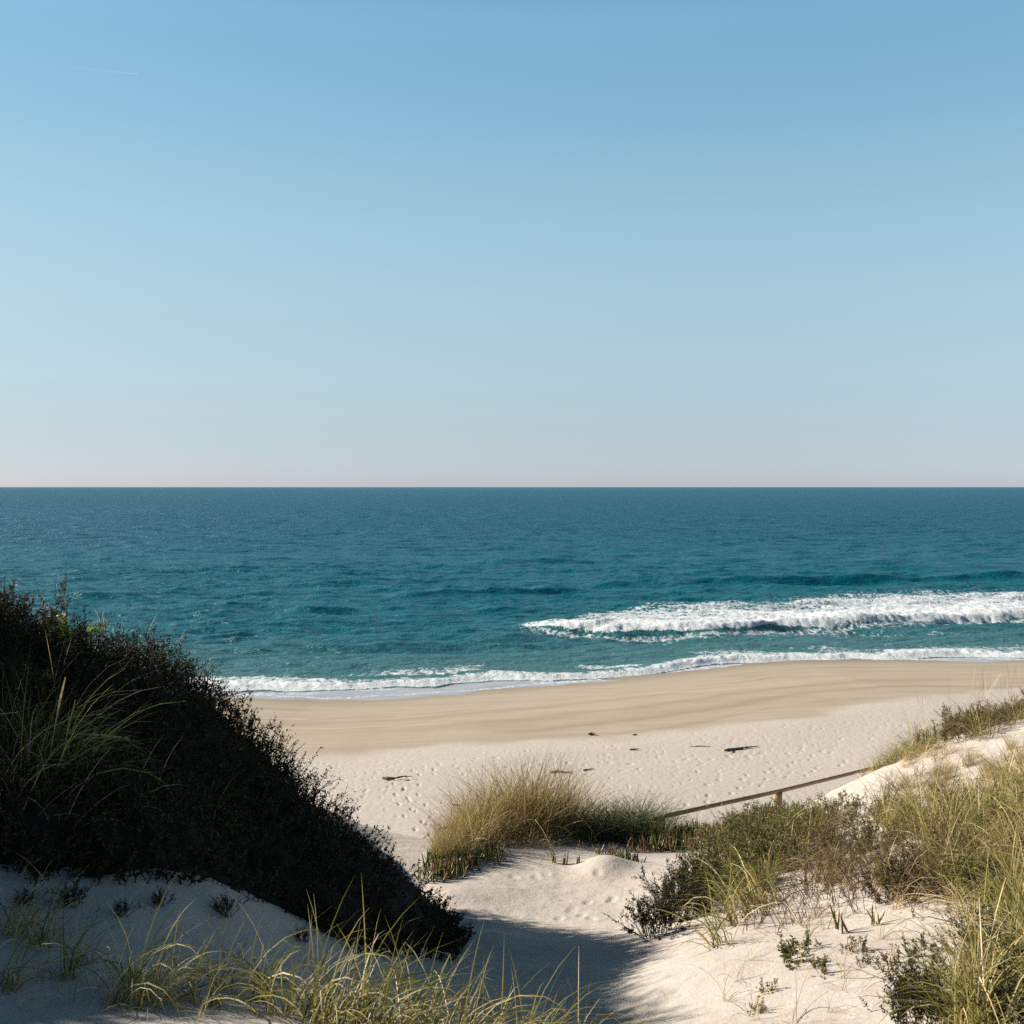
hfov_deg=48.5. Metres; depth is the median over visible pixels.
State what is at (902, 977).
olive shrub
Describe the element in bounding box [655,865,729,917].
dark shrub
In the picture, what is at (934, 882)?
dark shrub
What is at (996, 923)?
marram tuft
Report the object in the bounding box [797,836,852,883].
brown shrub
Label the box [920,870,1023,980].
marram tuft
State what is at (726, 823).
olive shrub
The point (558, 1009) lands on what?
marram tuft
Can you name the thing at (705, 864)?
olive shrub
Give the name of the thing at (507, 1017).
marram tuft
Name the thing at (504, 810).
marram tuft
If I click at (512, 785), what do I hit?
marram tuft
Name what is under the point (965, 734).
brown shrub
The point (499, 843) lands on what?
straw tuft
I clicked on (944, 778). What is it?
marram tuft
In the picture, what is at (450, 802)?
marram tuft
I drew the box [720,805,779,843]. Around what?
olive shrub
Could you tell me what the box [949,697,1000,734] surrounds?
olive shrub
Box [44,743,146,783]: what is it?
grass sprout
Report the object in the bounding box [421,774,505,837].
marram tuft
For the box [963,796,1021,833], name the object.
marram tuft
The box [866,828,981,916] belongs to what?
brown shrub
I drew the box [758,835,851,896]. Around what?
brown shrub
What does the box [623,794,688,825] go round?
marram tuft
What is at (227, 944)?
grass sprout
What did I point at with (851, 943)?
leafy sprig
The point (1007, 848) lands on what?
marram tuft
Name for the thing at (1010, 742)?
marram tuft
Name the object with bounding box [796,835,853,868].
straw tuft
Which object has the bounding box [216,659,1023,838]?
beach
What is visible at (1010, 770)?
marram tuft
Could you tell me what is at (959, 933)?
dark shrub
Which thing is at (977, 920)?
dark shrub
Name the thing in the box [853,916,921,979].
grass sprout
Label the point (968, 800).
marram tuft
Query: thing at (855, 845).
brown shrub
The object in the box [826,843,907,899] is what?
brown shrub
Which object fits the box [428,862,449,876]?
ice plant
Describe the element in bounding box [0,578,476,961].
coastal thicket
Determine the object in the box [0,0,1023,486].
sky
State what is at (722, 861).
marram tuft
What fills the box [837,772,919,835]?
marram tuft
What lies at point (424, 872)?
ice plant
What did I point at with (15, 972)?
marram tuft
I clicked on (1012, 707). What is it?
marram tuft
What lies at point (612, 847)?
ice plant
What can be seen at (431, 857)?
ice plant
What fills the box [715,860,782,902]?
olive shrub
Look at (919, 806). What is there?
marram tuft
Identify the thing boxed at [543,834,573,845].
straw tuft
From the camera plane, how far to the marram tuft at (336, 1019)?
4.67 m
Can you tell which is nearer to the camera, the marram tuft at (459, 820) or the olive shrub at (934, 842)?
the olive shrub at (934, 842)
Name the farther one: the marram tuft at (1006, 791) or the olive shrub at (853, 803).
the olive shrub at (853, 803)
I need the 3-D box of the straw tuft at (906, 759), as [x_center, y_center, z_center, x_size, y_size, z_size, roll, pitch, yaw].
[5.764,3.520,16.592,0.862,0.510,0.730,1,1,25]
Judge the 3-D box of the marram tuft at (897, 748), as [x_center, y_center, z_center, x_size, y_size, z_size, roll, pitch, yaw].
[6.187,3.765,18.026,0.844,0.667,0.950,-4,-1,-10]
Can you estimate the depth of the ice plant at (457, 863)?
12.57 m
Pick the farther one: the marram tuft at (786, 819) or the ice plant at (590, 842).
the ice plant at (590, 842)
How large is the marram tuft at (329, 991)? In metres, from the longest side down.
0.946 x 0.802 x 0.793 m
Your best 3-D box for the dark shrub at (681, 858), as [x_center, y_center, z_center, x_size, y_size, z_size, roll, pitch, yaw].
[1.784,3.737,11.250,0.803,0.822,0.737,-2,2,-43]
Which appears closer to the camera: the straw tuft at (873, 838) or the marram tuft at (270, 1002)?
the marram tuft at (270, 1002)
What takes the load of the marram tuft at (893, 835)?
on the dune sand
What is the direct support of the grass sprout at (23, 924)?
on the dune sand
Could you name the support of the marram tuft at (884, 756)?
on the dune sand
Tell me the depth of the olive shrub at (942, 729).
17.17 m
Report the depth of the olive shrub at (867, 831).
11.42 m
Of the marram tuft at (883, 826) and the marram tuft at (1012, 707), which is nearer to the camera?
the marram tuft at (883, 826)
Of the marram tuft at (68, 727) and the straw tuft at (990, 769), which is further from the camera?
the straw tuft at (990, 769)
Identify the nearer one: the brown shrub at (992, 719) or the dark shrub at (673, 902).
the dark shrub at (673, 902)
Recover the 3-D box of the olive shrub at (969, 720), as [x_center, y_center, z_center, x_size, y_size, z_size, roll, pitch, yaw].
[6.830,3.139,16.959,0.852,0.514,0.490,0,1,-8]
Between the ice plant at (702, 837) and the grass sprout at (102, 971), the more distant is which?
the ice plant at (702, 837)
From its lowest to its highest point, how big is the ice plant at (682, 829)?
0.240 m
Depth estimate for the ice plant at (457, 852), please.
12.95 m
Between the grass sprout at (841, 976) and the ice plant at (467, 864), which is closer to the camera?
the grass sprout at (841, 976)
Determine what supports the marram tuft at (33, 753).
on the dune sand
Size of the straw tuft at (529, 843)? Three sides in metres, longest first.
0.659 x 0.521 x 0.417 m
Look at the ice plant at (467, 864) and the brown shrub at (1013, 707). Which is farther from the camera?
the brown shrub at (1013, 707)
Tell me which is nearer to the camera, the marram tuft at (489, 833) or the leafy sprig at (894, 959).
the leafy sprig at (894, 959)
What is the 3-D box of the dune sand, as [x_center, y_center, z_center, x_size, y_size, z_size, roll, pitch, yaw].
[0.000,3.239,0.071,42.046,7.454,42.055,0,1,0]
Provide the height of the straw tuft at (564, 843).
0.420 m
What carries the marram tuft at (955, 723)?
on the dune sand
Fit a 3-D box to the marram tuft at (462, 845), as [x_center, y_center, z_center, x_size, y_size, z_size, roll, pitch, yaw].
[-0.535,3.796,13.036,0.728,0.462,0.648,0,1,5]
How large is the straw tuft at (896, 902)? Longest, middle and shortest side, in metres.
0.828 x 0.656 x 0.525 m
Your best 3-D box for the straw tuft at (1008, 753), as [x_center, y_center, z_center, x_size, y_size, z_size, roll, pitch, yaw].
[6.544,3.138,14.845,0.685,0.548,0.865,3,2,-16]
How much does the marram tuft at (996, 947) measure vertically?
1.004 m
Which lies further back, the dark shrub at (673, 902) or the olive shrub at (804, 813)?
the olive shrub at (804, 813)
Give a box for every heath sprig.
[0,576,26,646]
[0,578,39,644]
[29,588,65,650]
[42,572,76,643]
[72,605,93,657]
[274,745,290,771]
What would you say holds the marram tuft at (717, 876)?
on the dune sand
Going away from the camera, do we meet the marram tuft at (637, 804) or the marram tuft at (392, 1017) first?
the marram tuft at (392, 1017)
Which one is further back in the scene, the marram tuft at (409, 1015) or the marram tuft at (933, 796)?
the marram tuft at (933, 796)
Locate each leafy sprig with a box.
[11,664,55,696]
[43,609,103,659]
[746,995,767,1016]
[756,977,778,992]
[777,930,810,970]
[782,930,821,949]
[806,953,827,978]
[808,954,828,967]
[839,937,856,953]
[849,934,867,954]
[855,949,873,967]
[873,943,900,969]
[894,941,929,956]
[906,932,933,949]
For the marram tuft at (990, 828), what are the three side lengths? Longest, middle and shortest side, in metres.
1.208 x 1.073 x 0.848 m
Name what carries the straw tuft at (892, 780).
on the dune sand
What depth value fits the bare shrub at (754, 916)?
8.71 m
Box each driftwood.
[382,776,411,779]
[724,746,756,750]
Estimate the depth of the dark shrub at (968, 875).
7.82 m
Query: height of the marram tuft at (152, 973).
0.677 m
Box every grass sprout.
[0,739,85,816]
[0,860,64,932]
[0,890,55,938]
[0,917,38,962]
[8,984,55,1015]
[14,851,146,935]
[18,897,77,954]
[20,936,64,976]
[22,962,92,1002]
[33,739,126,829]
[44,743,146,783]
[47,939,157,1007]
[68,939,123,989]
[88,910,171,977]
[95,740,188,822]
[146,904,204,950]
[175,960,229,1021]
[207,919,249,968]
[686,963,764,1008]
[703,966,772,1014]
[715,935,760,980]
[725,893,785,935]
[729,934,770,961]
[734,969,776,1020]
[761,958,840,1023]
[772,909,846,970]
[781,890,826,930]
[785,884,837,935]
[786,869,842,921]
[791,886,856,929]
[810,986,853,1014]
[818,927,867,984]
[820,957,871,989]
[822,869,874,919]
[836,915,882,951]
[848,886,915,939]
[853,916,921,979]
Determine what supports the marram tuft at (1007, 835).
on the dune sand
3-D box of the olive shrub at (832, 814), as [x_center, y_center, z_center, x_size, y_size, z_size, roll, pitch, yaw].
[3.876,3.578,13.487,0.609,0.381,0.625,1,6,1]
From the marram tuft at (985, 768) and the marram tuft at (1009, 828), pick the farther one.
the marram tuft at (985, 768)
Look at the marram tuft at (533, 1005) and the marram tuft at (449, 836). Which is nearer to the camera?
the marram tuft at (533, 1005)
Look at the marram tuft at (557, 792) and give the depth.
14.97 m
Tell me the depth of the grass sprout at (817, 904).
8.71 m
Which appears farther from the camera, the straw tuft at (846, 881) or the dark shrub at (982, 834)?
the straw tuft at (846, 881)
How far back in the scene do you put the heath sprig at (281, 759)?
11.01 m
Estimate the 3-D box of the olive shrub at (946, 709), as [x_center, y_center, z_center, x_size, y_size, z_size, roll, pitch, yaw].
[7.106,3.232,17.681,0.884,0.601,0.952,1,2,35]
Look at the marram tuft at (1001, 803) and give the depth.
9.45 m
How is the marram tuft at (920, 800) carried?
on the dune sand
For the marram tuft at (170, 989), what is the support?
on the dune sand
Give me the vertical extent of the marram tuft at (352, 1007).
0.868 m
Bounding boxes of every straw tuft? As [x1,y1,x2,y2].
[473,834,515,851]
[495,832,518,848]
[498,828,524,847]
[513,829,536,846]
[516,825,553,851]
[518,824,557,844]
[534,833,559,848]
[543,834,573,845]
[547,826,576,846]
[777,848,840,884]
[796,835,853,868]
[804,814,855,837]
[805,851,882,893]
[806,823,847,859]
[808,799,861,826]
[840,838,913,886]
[841,824,890,850]
[854,758,872,777]
[858,752,885,771]
[866,863,937,919]
[874,770,912,791]
[878,741,924,767]
[901,758,932,777]
[902,760,928,789]
[911,867,996,919]
[915,740,941,757]
[926,729,968,754]
[928,742,955,761]
[941,752,960,768]
[950,761,994,786]
[951,771,981,790]
[968,750,1018,779]
[970,735,1023,762]
[975,888,1023,951]
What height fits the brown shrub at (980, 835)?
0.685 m
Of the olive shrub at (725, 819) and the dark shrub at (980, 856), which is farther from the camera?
the olive shrub at (725, 819)
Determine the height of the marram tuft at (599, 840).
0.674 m
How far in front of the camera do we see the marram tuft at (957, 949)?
5.57 m
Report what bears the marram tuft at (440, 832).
on the dune sand
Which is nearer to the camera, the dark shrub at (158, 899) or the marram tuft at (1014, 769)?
the dark shrub at (158, 899)
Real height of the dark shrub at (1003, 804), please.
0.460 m
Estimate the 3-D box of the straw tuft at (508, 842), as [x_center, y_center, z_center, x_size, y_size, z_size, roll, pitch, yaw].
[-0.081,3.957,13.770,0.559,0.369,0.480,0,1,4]
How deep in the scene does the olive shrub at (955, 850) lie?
7.92 m
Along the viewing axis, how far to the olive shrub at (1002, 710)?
17.48 m
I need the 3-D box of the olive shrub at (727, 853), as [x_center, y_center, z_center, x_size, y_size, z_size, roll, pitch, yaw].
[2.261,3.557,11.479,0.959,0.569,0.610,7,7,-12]
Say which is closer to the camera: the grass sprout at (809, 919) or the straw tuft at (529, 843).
the grass sprout at (809, 919)
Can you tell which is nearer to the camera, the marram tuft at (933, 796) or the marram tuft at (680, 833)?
the marram tuft at (933, 796)
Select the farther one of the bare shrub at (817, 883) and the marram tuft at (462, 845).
the marram tuft at (462, 845)
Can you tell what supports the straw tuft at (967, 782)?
on the dune sand
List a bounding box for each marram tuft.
[0,631,182,778]
[0,651,108,756]
[0,663,168,818]
[0,677,167,805]
[0,694,98,797]
[0,710,147,784]
[0,846,102,948]
[0,865,93,958]
[0,875,138,1001]
[0,901,82,994]
[1,672,144,789]
[31,909,159,979]
[68,877,264,1005]
[68,908,201,1020]
[92,943,222,1023]
[100,909,232,1004]
[135,904,262,1007]
[159,917,286,1013]
[165,922,301,996]
[196,898,335,1008]
[200,921,344,1021]
[233,883,444,1022]
[235,901,426,1023]
[244,896,448,1023]
[285,876,476,1023]
[311,923,478,1023]
[326,926,475,1023]
[351,920,497,1023]
[354,936,505,1023]
[355,958,560,1023]
[360,919,571,1023]
[371,928,538,1023]
[407,811,478,848]
[409,765,522,841]
[411,802,467,841]
[412,773,540,853]
[415,750,550,843]
[420,804,471,842]
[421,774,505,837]
[421,779,545,850]
[422,810,482,843]
[423,828,465,859]
[424,815,471,852]
[424,959,547,1023]
[428,801,481,837]
[434,951,569,1023]
[437,827,490,855]
[443,966,641,1023]
[451,739,594,852]
[451,759,584,837]
[456,748,591,823]
[456,751,608,843]
[461,750,597,829]
[461,785,552,840]
[466,755,611,840]
[470,748,626,833]
[484,768,585,841]
[486,796,543,842]
[487,799,551,850]
[494,758,612,841]
[494,770,596,820]
[509,949,576,1023]
[511,779,579,837]
[511,949,613,1023]
[521,791,588,841]
[534,958,669,1023]
[536,793,586,837]
[538,767,631,837]
[549,794,605,839]
[554,790,614,844]
[556,800,623,843]
[560,782,613,820]
[573,784,665,841]
[573,788,681,845]
[575,801,634,843]
[578,798,645,836]
[583,789,655,835]
[585,803,664,845]
[589,786,685,832]
[592,791,670,817]
[600,786,682,832]
[600,793,695,847]
[600,794,648,822]
[607,787,684,827]
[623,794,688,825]
[625,806,677,836]
[632,801,683,829]
[647,832,813,910]
[650,869,781,966]
[659,843,779,933]
[662,834,819,926]
[667,821,694,838]
[689,854,734,898]
[690,821,827,913]
[699,809,758,847]
[711,843,744,879]
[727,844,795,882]
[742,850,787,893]
[749,789,842,844]
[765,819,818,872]
[775,796,848,850]
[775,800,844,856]
[779,782,840,822]
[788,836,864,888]
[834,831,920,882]
[834,871,1023,1023]
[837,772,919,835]
[838,772,924,834]
[852,743,1005,868]
[852,886,1023,1017]
[854,782,919,813]
[854,794,924,843]
[856,793,913,838]
[857,913,1023,1023]
[858,758,966,834]
[863,750,939,814]
[865,746,890,770]
[865,863,1023,1018]
[869,741,905,765]
[870,838,938,900]
[870,900,1023,1023]
[871,780,928,822]
[873,737,903,765]
[877,731,910,757]
[878,740,906,764]
[879,781,982,851]
[879,799,970,857]
[879,881,1023,1023]
[880,739,910,756]
[880,853,1023,1007]
[881,775,1023,912]
[881,777,1021,860]
[885,801,951,839]
[886,758,1001,819]
[887,728,932,767]
[889,819,979,892]
[890,785,948,837]
[890,858,1023,987]
[891,770,1019,832]
[892,818,1015,904]
[892,824,1023,947]
[893,723,927,756]
[893,768,918,787]
[897,711,940,756]
[899,784,1023,891]
[899,836,1023,955]
[899,905,1015,985]
[902,753,967,806]
[902,934,1018,1008]
[906,690,940,738]
[906,770,982,826]
[907,717,958,750]
[910,763,1004,826]
[914,770,951,798]
[915,796,989,836]
[917,817,1023,886]
[917,860,1023,959]
[920,809,1023,930]
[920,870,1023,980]
[922,752,949,775]
[923,762,951,787]
[924,670,1008,721]
[924,755,1022,835]
[924,825,1023,928]
[926,872,1023,958]
[927,762,976,799]
[928,765,1000,808]
[928,779,1022,859]
[931,719,1023,835]
[931,785,993,818]
[934,781,1018,834]
[935,706,968,735]
[935,842,1022,937]
[936,815,1015,871]
[936,858,1023,979]
[937,816,1023,913]
[940,790,1023,875]
[941,760,1023,811]
[941,761,961,779]
[941,788,1023,857]
[942,742,1023,800]
[942,744,1018,811]
[942,857,1023,951]
[943,754,1022,806]
[945,900,1023,971]
[947,675,1019,741]
[947,917,1023,1018]
[948,669,1000,728]
[951,808,1023,889]
[951,892,1023,989]
[952,742,989,767]
[954,704,995,736]
[956,845,1023,905]
[960,772,1023,834]
[962,739,1023,801]
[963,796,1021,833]
[966,739,1023,807]
[968,775,1023,828]
[970,706,1004,727]
[974,749,1008,779]
[974,786,1023,842]
[975,752,1001,771]
[975,780,1020,810]
[980,868,1023,940]
[982,775,1023,830]
[983,748,1023,782]
[983,811,1023,852]
[987,660,1023,725]
[987,741,1023,799]
[988,752,1019,772]
[988,758,1023,815]
[995,762,1019,783]
[996,969,1023,1020]
[997,789,1023,844]
[999,730,1020,750]
[1001,734,1023,762]
[1003,695,1023,720]
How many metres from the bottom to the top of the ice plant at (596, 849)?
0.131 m
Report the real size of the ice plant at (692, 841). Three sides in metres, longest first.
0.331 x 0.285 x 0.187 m
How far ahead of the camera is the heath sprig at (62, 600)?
10.56 m
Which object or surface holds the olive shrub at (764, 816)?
on the dune sand
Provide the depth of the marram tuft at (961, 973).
5.12 m
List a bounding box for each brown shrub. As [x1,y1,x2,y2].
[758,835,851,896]
[776,803,871,873]
[790,811,831,847]
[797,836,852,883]
[802,812,876,858]
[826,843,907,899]
[838,850,931,903]
[842,825,903,868]
[852,802,926,866]
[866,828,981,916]
[888,793,993,855]
[894,809,1015,895]
[895,721,933,750]
[909,818,989,873]
[925,714,988,743]
[957,701,1003,717]
[961,705,996,726]
[974,703,1020,734]
[985,695,1023,722]
[999,695,1022,718]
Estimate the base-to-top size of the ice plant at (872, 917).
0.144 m
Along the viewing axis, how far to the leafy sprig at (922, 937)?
7.07 m
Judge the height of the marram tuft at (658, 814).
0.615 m
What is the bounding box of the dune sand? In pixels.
[0,718,1023,1023]
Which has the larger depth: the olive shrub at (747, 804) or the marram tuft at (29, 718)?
the olive shrub at (747, 804)
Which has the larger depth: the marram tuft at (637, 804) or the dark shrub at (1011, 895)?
the marram tuft at (637, 804)
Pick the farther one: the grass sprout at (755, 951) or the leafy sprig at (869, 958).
the grass sprout at (755, 951)
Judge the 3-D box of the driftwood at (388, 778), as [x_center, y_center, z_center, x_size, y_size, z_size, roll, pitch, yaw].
[-3.210,7.412,31.731,0.843,0.114,0.179,0,1,0]
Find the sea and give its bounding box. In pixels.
[0,487,1023,699]
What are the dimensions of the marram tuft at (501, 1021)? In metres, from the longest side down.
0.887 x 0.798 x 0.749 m
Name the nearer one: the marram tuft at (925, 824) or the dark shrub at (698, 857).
the marram tuft at (925, 824)
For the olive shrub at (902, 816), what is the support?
on the dune sand
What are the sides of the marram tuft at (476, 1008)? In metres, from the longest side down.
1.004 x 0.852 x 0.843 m
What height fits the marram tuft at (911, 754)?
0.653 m
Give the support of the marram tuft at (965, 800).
on the dune sand
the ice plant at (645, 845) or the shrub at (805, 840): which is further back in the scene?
the ice plant at (645, 845)
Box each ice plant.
[413,858,449,882]
[422,853,447,869]
[427,847,451,859]
[427,848,463,862]
[427,865,452,880]
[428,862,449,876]
[438,856,468,875]
[442,857,466,878]
[445,851,472,874]
[446,849,475,865]
[448,845,465,859]
[458,841,487,862]
[461,854,480,870]
[471,844,497,864]
[474,840,494,853]
[483,839,506,858]
[492,856,502,864]
[550,852,555,862]
[562,853,567,864]
[588,834,596,846]
[592,843,603,853]
[599,841,619,855]
[611,847,629,857]
[619,847,646,861]
[626,834,658,852]
[630,830,652,849]
[639,832,667,849]
[650,830,684,852]
[651,829,674,839]
[653,832,682,850]
[668,827,685,847]
[668,831,695,852]
[673,822,693,837]
[683,826,709,839]
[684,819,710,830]
[684,834,707,848]
[696,827,718,846]
[829,902,847,933]
[866,903,884,925]
[920,735,940,746]
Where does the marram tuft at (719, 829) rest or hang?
on the dune sand
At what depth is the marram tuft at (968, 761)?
15.35 m
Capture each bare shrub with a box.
[709,886,790,933]
[739,870,770,902]
[743,872,791,922]
[748,880,814,926]
[761,869,795,900]
[769,885,822,919]
[782,878,836,909]
[784,859,853,900]
[810,861,861,914]
[826,867,881,913]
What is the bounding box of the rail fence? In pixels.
[652,765,878,830]
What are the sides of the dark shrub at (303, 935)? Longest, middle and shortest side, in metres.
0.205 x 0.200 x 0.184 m
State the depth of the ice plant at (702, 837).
13.93 m
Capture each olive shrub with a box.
[652,845,736,888]
[675,843,723,869]
[676,824,731,861]
[688,812,763,856]
[698,836,750,872]
[701,810,754,841]
[706,805,755,832]
[709,822,733,846]
[711,833,749,864]
[712,823,785,871]
[714,837,786,886]
[715,813,746,826]
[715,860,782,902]
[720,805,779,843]
[721,816,803,870]
[723,802,775,827]
[723,813,797,864]
[731,797,784,816]
[739,808,803,849]
[742,798,771,824]
[742,803,793,839]
[743,818,813,868]
[753,795,802,825]
[766,810,825,853]
[771,804,829,821]
[773,801,826,848]
[777,796,835,824]
[783,801,851,850]
[790,838,869,888]
[796,789,855,816]
[816,801,863,826]
[823,785,872,819]
[823,831,878,866]
[825,805,898,850]
[852,784,912,823]
[857,846,930,902]
[870,947,989,1021]
[872,795,926,833]
[886,808,928,840]
[904,809,970,876]
[920,717,959,743]
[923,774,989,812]
[933,703,993,732]
[933,801,975,839]
[934,843,1018,901]
[941,706,971,736]
[948,708,985,739]
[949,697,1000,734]
[954,785,998,814]
[965,812,1022,845]
[966,696,996,725]
[978,924,1023,991]
[981,771,1023,805]
[985,880,1023,934]
[987,698,1012,720]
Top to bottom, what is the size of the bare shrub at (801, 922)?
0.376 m
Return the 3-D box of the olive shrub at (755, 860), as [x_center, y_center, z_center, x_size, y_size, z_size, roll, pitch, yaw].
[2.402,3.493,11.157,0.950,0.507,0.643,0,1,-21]
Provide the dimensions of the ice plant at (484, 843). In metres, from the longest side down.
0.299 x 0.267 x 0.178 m
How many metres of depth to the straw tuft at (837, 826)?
12.64 m
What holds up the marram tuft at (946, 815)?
on the dune sand
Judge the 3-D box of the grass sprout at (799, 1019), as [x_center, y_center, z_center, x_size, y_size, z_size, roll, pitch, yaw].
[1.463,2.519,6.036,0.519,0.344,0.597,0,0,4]
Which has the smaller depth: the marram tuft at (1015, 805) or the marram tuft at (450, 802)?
the marram tuft at (1015, 805)
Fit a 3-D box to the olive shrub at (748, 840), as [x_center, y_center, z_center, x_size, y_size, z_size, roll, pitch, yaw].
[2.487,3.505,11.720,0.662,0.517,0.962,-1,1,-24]
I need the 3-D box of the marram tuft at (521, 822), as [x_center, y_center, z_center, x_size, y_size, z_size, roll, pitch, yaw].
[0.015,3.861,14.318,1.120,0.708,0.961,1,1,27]
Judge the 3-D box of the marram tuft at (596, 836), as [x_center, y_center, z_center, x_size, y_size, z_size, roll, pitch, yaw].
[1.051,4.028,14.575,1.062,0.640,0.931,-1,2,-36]
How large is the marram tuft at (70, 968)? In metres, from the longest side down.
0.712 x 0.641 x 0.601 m
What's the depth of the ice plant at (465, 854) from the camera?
12.87 m
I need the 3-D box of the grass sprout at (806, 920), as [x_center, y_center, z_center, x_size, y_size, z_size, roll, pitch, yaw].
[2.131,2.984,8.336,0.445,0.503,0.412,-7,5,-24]
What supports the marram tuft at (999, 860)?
on the dune sand
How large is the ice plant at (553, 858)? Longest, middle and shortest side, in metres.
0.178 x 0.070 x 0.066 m
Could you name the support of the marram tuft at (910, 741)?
on the dune sand
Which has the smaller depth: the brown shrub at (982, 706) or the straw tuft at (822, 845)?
the straw tuft at (822, 845)
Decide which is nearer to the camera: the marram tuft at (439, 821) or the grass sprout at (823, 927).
the grass sprout at (823, 927)
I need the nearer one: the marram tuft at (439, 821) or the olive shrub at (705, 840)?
the olive shrub at (705, 840)
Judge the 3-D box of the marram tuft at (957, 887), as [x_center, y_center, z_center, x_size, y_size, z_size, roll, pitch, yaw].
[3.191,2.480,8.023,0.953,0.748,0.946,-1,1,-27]
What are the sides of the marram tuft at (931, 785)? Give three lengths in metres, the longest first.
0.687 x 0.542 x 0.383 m
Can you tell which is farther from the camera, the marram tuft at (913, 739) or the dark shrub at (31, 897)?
the marram tuft at (913, 739)
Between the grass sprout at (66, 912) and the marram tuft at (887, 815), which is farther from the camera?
the marram tuft at (887, 815)
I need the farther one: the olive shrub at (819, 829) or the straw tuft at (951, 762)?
the straw tuft at (951, 762)
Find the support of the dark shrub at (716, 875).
on the dune sand
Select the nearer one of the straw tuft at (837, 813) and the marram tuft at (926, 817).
the marram tuft at (926, 817)
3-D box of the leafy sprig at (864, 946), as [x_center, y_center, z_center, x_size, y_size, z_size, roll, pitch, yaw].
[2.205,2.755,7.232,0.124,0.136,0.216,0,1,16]
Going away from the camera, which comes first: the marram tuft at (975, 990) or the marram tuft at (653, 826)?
the marram tuft at (975, 990)
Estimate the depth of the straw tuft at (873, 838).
11.35 m
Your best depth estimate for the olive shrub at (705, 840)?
12.84 m
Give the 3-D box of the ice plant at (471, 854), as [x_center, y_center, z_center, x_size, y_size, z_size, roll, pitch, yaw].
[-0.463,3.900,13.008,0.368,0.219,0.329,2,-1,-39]
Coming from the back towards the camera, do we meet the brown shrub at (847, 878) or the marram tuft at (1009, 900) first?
the brown shrub at (847, 878)
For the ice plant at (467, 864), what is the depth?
12.66 m
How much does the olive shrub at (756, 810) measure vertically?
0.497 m
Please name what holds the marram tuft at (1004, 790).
on the dune sand
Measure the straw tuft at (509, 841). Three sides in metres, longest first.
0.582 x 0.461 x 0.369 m
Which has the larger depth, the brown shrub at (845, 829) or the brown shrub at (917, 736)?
the brown shrub at (917, 736)
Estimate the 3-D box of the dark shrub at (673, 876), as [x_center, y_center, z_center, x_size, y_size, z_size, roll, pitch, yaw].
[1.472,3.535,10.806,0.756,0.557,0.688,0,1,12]
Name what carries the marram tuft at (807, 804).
on the dune sand
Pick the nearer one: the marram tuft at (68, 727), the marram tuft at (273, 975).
the marram tuft at (273, 975)
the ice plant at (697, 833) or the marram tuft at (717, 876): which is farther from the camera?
the ice plant at (697, 833)
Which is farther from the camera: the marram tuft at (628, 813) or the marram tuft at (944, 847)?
the marram tuft at (628, 813)
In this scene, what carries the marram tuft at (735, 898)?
on the dune sand
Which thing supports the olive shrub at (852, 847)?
on the dune sand
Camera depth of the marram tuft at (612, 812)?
14.61 m
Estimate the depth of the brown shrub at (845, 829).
11.35 m
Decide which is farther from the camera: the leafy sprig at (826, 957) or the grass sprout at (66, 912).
the leafy sprig at (826, 957)
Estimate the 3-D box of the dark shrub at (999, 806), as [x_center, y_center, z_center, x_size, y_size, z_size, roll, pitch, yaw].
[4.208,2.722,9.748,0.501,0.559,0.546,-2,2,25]
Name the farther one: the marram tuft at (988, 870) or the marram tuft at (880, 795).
the marram tuft at (880, 795)
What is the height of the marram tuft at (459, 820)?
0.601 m
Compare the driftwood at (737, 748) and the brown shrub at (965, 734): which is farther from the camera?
the driftwood at (737, 748)
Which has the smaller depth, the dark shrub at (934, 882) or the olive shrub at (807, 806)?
the dark shrub at (934, 882)
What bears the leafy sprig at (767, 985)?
on the dune sand
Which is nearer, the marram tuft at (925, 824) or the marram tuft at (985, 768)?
the marram tuft at (925, 824)
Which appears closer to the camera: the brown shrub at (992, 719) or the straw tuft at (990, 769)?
the straw tuft at (990, 769)
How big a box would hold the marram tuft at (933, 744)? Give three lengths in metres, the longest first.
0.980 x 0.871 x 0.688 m
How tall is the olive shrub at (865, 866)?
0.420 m
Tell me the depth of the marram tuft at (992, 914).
6.24 m
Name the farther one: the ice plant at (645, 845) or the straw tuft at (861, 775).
the straw tuft at (861, 775)
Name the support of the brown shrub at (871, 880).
on the dune sand
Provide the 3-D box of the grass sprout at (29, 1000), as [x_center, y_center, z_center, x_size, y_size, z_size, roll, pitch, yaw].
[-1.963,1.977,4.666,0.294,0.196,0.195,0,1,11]
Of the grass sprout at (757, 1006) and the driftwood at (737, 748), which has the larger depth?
the driftwood at (737, 748)
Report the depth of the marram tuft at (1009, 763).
13.49 m
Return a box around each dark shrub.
[13,882,51,907]
[43,874,100,910]
[111,894,143,916]
[148,885,178,907]
[209,888,252,918]
[293,923,317,942]
[601,871,700,940]
[631,858,701,908]
[636,871,713,922]
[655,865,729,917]
[656,850,717,895]
[672,837,739,879]
[678,861,732,899]
[853,848,926,904]
[859,932,962,1015]
[871,838,938,892]
[877,945,1007,1023]
[906,836,948,869]
[911,863,961,900]
[919,896,1022,969]
[945,947,1023,1023]
[949,846,1017,907]
[951,905,1023,996]
[957,826,1016,856]
[964,841,1003,871]
[970,796,1014,840]
[980,796,1020,822]
[982,790,1023,822]
[992,866,1023,918]
[995,929,1023,995]
[1006,826,1023,856]
[1008,836,1023,875]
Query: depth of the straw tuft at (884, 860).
9.32 m
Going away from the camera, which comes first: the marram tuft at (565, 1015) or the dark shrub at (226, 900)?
the marram tuft at (565, 1015)

